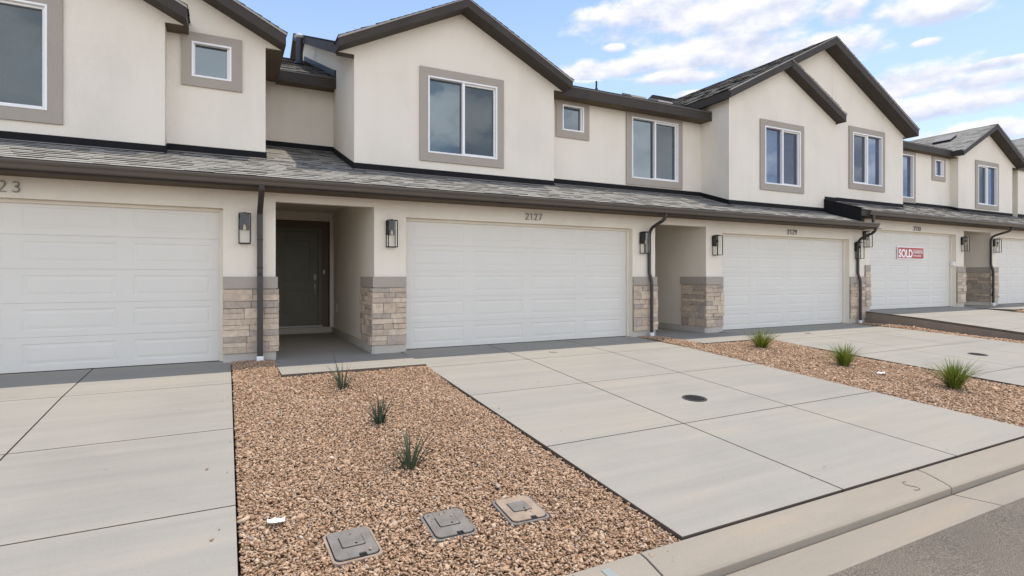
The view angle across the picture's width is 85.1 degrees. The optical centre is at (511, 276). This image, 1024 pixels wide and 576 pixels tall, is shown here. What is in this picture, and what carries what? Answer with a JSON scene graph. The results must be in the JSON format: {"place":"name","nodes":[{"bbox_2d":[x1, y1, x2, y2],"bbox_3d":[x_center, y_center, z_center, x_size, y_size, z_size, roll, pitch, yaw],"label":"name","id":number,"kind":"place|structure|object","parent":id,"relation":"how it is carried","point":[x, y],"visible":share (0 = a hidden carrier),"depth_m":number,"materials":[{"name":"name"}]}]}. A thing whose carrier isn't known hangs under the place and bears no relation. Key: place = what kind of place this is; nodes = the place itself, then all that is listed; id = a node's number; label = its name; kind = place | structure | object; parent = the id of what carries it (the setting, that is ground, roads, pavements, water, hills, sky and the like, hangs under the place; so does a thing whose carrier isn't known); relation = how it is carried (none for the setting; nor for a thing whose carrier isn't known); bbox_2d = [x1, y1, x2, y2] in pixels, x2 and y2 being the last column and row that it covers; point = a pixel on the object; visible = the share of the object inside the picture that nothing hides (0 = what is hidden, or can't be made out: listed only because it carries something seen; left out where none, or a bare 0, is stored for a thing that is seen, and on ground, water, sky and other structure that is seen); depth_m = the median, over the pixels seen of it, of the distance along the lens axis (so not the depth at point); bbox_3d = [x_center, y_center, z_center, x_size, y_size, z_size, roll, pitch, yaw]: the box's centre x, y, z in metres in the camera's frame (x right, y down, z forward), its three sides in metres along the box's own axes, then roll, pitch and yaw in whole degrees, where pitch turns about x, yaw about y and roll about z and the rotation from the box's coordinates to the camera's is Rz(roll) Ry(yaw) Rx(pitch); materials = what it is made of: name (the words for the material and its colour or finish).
{"place":"outdoors","nodes":[
{"label":"outdoors","id":0,"kind":"place"},
{"bbox_2d":[0,361,237,575],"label":"driveway","id":1,"kind":"structure","parent":0,"point":[103,472],"depth_m":4.48,"materials":[{"name":"concrete"}]},
{"bbox_2d":[231,379,240,575],"bbox_3d":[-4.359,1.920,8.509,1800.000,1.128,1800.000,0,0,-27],"label":"ground","id":2,"kind":"structure","parent":0,"point":[238,548],"depth_m":4.80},
{"bbox_2d":[274,332,425,377],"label":"entry slab","id":3,"kind":"structure","parent":2,"relation":"on","point":[304,354],"depth_m":9.10,"materials":[{"name":"concrete"}]},
{"bbox_2d":[0,0,881,378],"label":"townhouse row","id":4,"kind":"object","parent":2,"relation":"on","point":[200,180],"visible":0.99,"depth_m":10.58,"materials":[{"name":"beige paint"}]},
{"bbox_2d":[0,0,62,124],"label":"window","id":5,"kind":"structure","parent":4,"relation":"in","point":[31,31],"depth_m":8.22,"materials":[{"name":"beige paint"}]},
{"bbox_2d":[0,198,222,374],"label":"garage door","id":6,"kind":"structure","parent":4,"relation":"in","point":[84,285],"depth_m":7.97,"materials":[{"name":"white metal"}]},
{"bbox_2d":[181,31,241,92],"bbox_3d":[-5.148,-3.682,9.576,0.918,0.906,0.107,0,0,-27],"label":"window","id":7,"kind":"structure","parent":4,"relation":"in","point":[201,66],"depth_m":9.57,"materials":[{"name":"beige paint"}]},
{"bbox_2d":[276,227,322,327],"bbox_3d":[-5.002,0.018,12.966,1.135,2.315,0.138,0,0,-27],"label":"front door","id":8,"kind":"structure","parent":4,"relation":"in","point":[298,252],"depth_m":13.02,"materials":[{"name":"brown wood"}]},
{"bbox_2d":[419,65,503,167],"bbox_3d":[-1.006,-3.218,11.383,1.836,1.854,0.107,0,0,-27],"label":"window","id":9,"kind":"structure","parent":4,"relation":"in","point":[462,123],"depth_m":11.37,"materials":[{"name":"beige paint"}]},
{"bbox_2d":[406,218,628,349],"bbox_3d":[0.301,0.132,11.076,5.030,2.356,0.070,0,0,-27],"label":"garage door","id":10,"kind":"structure","parent":4,"relation":"in","point":[469,283],"depth_m":10.93,"materials":[{"name":"white metal"}]},
{"bbox_2d":[556,99,588,140],"bbox_3d":[1.409,-3.660,13.069,0.920,0.850,0.107,0,0,-27],"label":"window","id":11,"kind":"structure","parent":4,"relation":"in","point":[571,123],"depth_m":13.08,"materials":[{"name":"beige paint"}]},
{"bbox_2d":[626,111,682,188],"bbox_3d":[3.627,-3.188,14.206,1.840,1.794,0.107,0,0,-27],"label":"window","id":12,"kind":"structure","parent":4,"relation":"in","point":[654,144],"depth_m":14.21,"materials":[{"name":"beige paint"}]},
{"bbox_2d":[760,118,803,193],"bbox_3d":[7.264,-3.218,15.013,1.750,1.854,0.107,0,0,-27],"label":"window","id":13,"kind":"structure","parent":4,"relation":"in","point":[782,151],"depth_m":15.01,"materials":[{"name":"beige paint"}]},
{"bbox_2d":[722,234,844,329],"bbox_3d":[7.151,0.132,14.585,4.953,2.356,0.070,0,0,-27],"label":"garage door","id":14,"kind":"structure","parent":4,"relation":"in","point":[769,281],"depth_m":14.54,"materials":[{"name":"white metal"}]},
{"bbox_2d":[656,327,769,346],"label":"entry slab","id":15,"kind":"structure","parent":2,"relation":"on","point":[710,338],"depth_m":12.31,"materials":[{"name":"concrete"}]},
{"bbox_2d":[565,438,1023,575],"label":"curb","id":16,"kind":"structure","parent":2,"relation":"on","point":[833,534],"depth_m":4.02,"materials":[{"name":"concrete"}]},
{"bbox_2d":[601,568,618,575],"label":"paint mark","id":17,"kind":"object","parent":16,"relation":"on","point":[608,572],"visible":1,"depth_m":3.32,"materials":[{"name":"white paint"}]},
{"bbox_2d":[641,36,1023,310],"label":"townhouse row","id":18,"kind":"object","parent":2,"relation":"on","point":[952,203],"visible":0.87,"depth_m":17.66,"materials":[{"name":"beige paint"}]},
{"bbox_2d":[848,125,884,191],"bbox_3d":[10.761,-3.548,16.927,1.800,1.854,0.107,0,0,-27],"label":"window","id":19,"kind":"structure","parent":18,"relation":"in","point":[866,153],"depth_m":16.92,"materials":[{"name":"beige paint"}]},
{"bbox_2d":[903,150,915,202],"bbox_3d":[13.585,-3.528,19.520,1.830,1.814,0.107,0,0,-27],"label":"window","id":20,"kind":"structure","parent":18,"relation":"in","point":[909,163],"depth_m":19.82,"materials":[{"name":"beige paint"}]},
{"bbox_2d":[869,230,951,309],"bbox_3d":[12.291,-0.198,17.218,4.738,2.356,0.070,0,0,-27],"label":"garage door","id":21,"kind":"structure","parent":18,"relation":"in","point":[896,283],"depth_m":17.22,"materials":[{"name":"white metal"}]},
{"bbox_2d":[897,246,923,259],"bbox_3d":[12.320,-0.730,17.207,1.460,0.390,0.014,0,0,-27],"label":"sold sign","id":22,"kind":"object","parent":21,"relation":"attached to","point":[914,253],"visible":1,"depth_m":17.19,"materials":[{"name":"red plastic"}]},
{"bbox_2d":[932,156,945,181],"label":"window","id":23,"kind":"structure","parent":18,"relation":"in","point":[939,167],"depth_m":20.68,"materials":[{"name":"beige paint"}]},
{"bbox_2d":[975,160,998,210],"bbox_3d":[18.500,-3.548,21.735,1.780,1.854,0.107,0,0,-27],"label":"window","id":24,"kind":"structure","parent":18,"relation":"in","point":[986,173],"depth_m":21.72,"materials":[{"name":"beige paint"}]},
{"bbox_2d":[997,238,1023,303],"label":"garage door","id":25,"kind":"structure","parent":18,"relation":"in","point":[1010,262],"depth_m":20.20,"materials":[{"name":"white metal"}]},
{"bbox_2d":[865,313,1023,340],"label":"slab side wall","id":26,"kind":"structure","parent":2,"relation":"on","point":[877,318],"depth_m":14.24,"materials":[{"name":"concrete"}]},
{"bbox_2d":[964,305,1023,311],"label":"entry slab","id":27,"kind":"structure","parent":2,"relation":"on","point":[1008,308],"depth_m":18.02,"materials":[{"name":"concrete"}]},
{"bbox_2d":[231,359,680,575],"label":"gravel","id":28,"kind":"structure","parent":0,"point":[255,380],"depth_m":4.49,"materials":[{"name":"brown gravel"}]},
{"bbox_2d":[267,517,284,523],"bbox_3d":[-1.598,1.648,3.778,0.111,0.023,0.078,0,0,-27],"label":"paper scrap","id":29,"kind":"object","parent":28,"relation":"on","point":[274,520],"visible":1,"depth_m":3.77,"materials":[{"name":"white paper"}]},
{"bbox_2d":[322,351,363,389],"bbox_3d":[-2.188,1.184,7.146,0.644,0.557,0.563,0,0,39],"label":"young yucca","id":30,"kind":"object","parent":28,"relation":"on","point":[339,380],"visible":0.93,"depth_m":7.10,"materials":[{"name":"green plant"}]},
{"bbox_2d":[322,526,382,568],"bbox_3d":[-1.020,1.753,3.560,0.329,0.127,0.404,0,4,-29],"label":"utility box","id":31,"kind":"object","parent":28,"relation":"on","point":[344,547],"visible":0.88,"depth_m":3.51,"materials":[{"name":"grey metal"}]},
{"bbox_2d":[363,389,399,425],"bbox_3d":[-1.430,1.396,5.832,0.496,0.348,0.482,0,0,40],"label":"young yucca","id":32,"kind":"object","parent":28,"relation":"on","point":[380,417],"visible":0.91,"depth_m":5.83,"materials":[{"name":"green plant"}]},
{"bbox_2d":[366,426,441,470],"bbox_3d":[-0.898,1.437,4.822,0.594,0.434,0.640,0,0,11],"label":"young yucca","id":33,"kind":"object","parent":28,"relation":"on","point":[409,462],"visible":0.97,"depth_m":4.81,"materials":[{"name":"green plant"}]},
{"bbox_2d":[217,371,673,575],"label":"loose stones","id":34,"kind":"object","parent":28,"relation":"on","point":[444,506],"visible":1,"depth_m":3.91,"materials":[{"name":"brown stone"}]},
{"bbox_2d":[420,508,477,544],"bbox_3d":[-0.442,1.748,3.845,0.329,0.127,0.404,0,4,-26],"label":"utility box","id":35,"kind":"object","parent":28,"relation":"on","point":[443,526],"visible":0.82,"depth_m":3.80,"materials":[{"name":"grey metal"}]},
{"bbox_2d":[492,495,548,528],"bbox_3d":[0.059,1.745,4.079,0.329,0.127,0.404,0,4,-25],"label":"utility box","id":36,"kind":"object","parent":28,"relation":"on","point":[514,511],"visible":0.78,"depth_m":4.03,"materials":[{"name":"beige metal"}]},
{"bbox_2d":[238,0,1023,140],"label":"sky","id":37,"kind":"structure","parent":0,"point":[951,66],"materials":[{"name":"blue"}]},
{"bbox_2d":[401,336,1023,540],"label":"driveway","id":38,"kind":"structure","parent":0,"point":[623,419],"depth_m":6.10,"materials":[{"name":"concrete"}]},
{"bbox_2d":[682,395,706,401],"bbox_3d":[2.330,1.558,7.110,0.310,0.046,0.309,0,0,-27],"label":"manhole cover","id":39,"kind":"object","parent":38,"relation":"on","point":[695,398],"visible":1,"depth_m":7.08,"materials":[{"name":"metal"}]},
{"bbox_2d":[639,336,1023,426],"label":"gravel","id":40,"kind":"structure","parent":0,"point":[934,389],"depth_m":8.57,"materials":[{"name":"brown gravel"}]},
{"bbox_2d":[741,327,781,347],"bbox_3d":[4.902,1.199,10.933,0.813,0.461,0.774,0,0,-27],"label":"grass clump","id":41,"kind":"object","parent":40,"relation":"on","point":[760,342],"visible":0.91,"depth_m":10.89,"materials":[{"name":"green plant"}]},
{"bbox_2d":[823,342,869,366],"bbox_3d":[5.645,1.306,9.454,0.739,0.448,0.779,0,0,4],"label":"grass clump","id":42,"kind":"object","parent":40,"relation":"on","point":[843,357],"visible":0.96,"depth_m":9.41,"materials":[{"name":"green plant"}]},
{"bbox_2d":[921,357,985,389],"bbox_3d":[6.370,1.388,8.042,0.846,0.476,0.853,0,0,-27],"label":"grass clump","id":43,"kind":"object","parent":40,"relation":"on","point":[954,378],"visible":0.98,"depth_m":7.97,"materials":[{"name":"green plant"}]},
{"bbox_2d":[722,323,1023,386],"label":"driveway","id":44,"kind":"structure","parent":0,"point":[1002,362],"depth_m":11.56,"materials":[{"name":"concrete"}]},
{"bbox_2d":[968,353,987,355],"bbox_3d":[8.987,1.504,10.751,0.310,0.046,0.309,0,0,-27],"label":"manhole cover","id":45,"kind":"object","parent":44,"relation":"on","point":[979,354],"visible":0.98,"depth_m":10.70,"materials":[{"name":"metal"}]},
{"bbox_2d":[831,498,1023,575],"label":"road","id":46,"kind":"structure","parent":0,"point":[990,543],"depth_m":3.69,"materials":[{"name":"grey asphalt"}]},
{"bbox_2d":[866,306,1023,334],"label":"driveway","id":47,"kind":"structure","parent":0,"point":[1002,321],"depth_m":15.22,"materials":[{"name":"concrete"}]},
{"bbox_2d":[998,303,1023,305],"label":"driveway","id":48,"kind":"structure","parent":0,"point":[1018,304],"depth_m":19.65,"materials":[{"name":"concrete"}]},
{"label":"soil bed","id":49,"kind":"structure","parent":0,"visible":0},
{"bbox_2d":[853,322,1023,343],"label":"gravel","id":50,"kind":"structure","parent":49,"relation":"on","point":[933,330],"depth_m":13.99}
]}

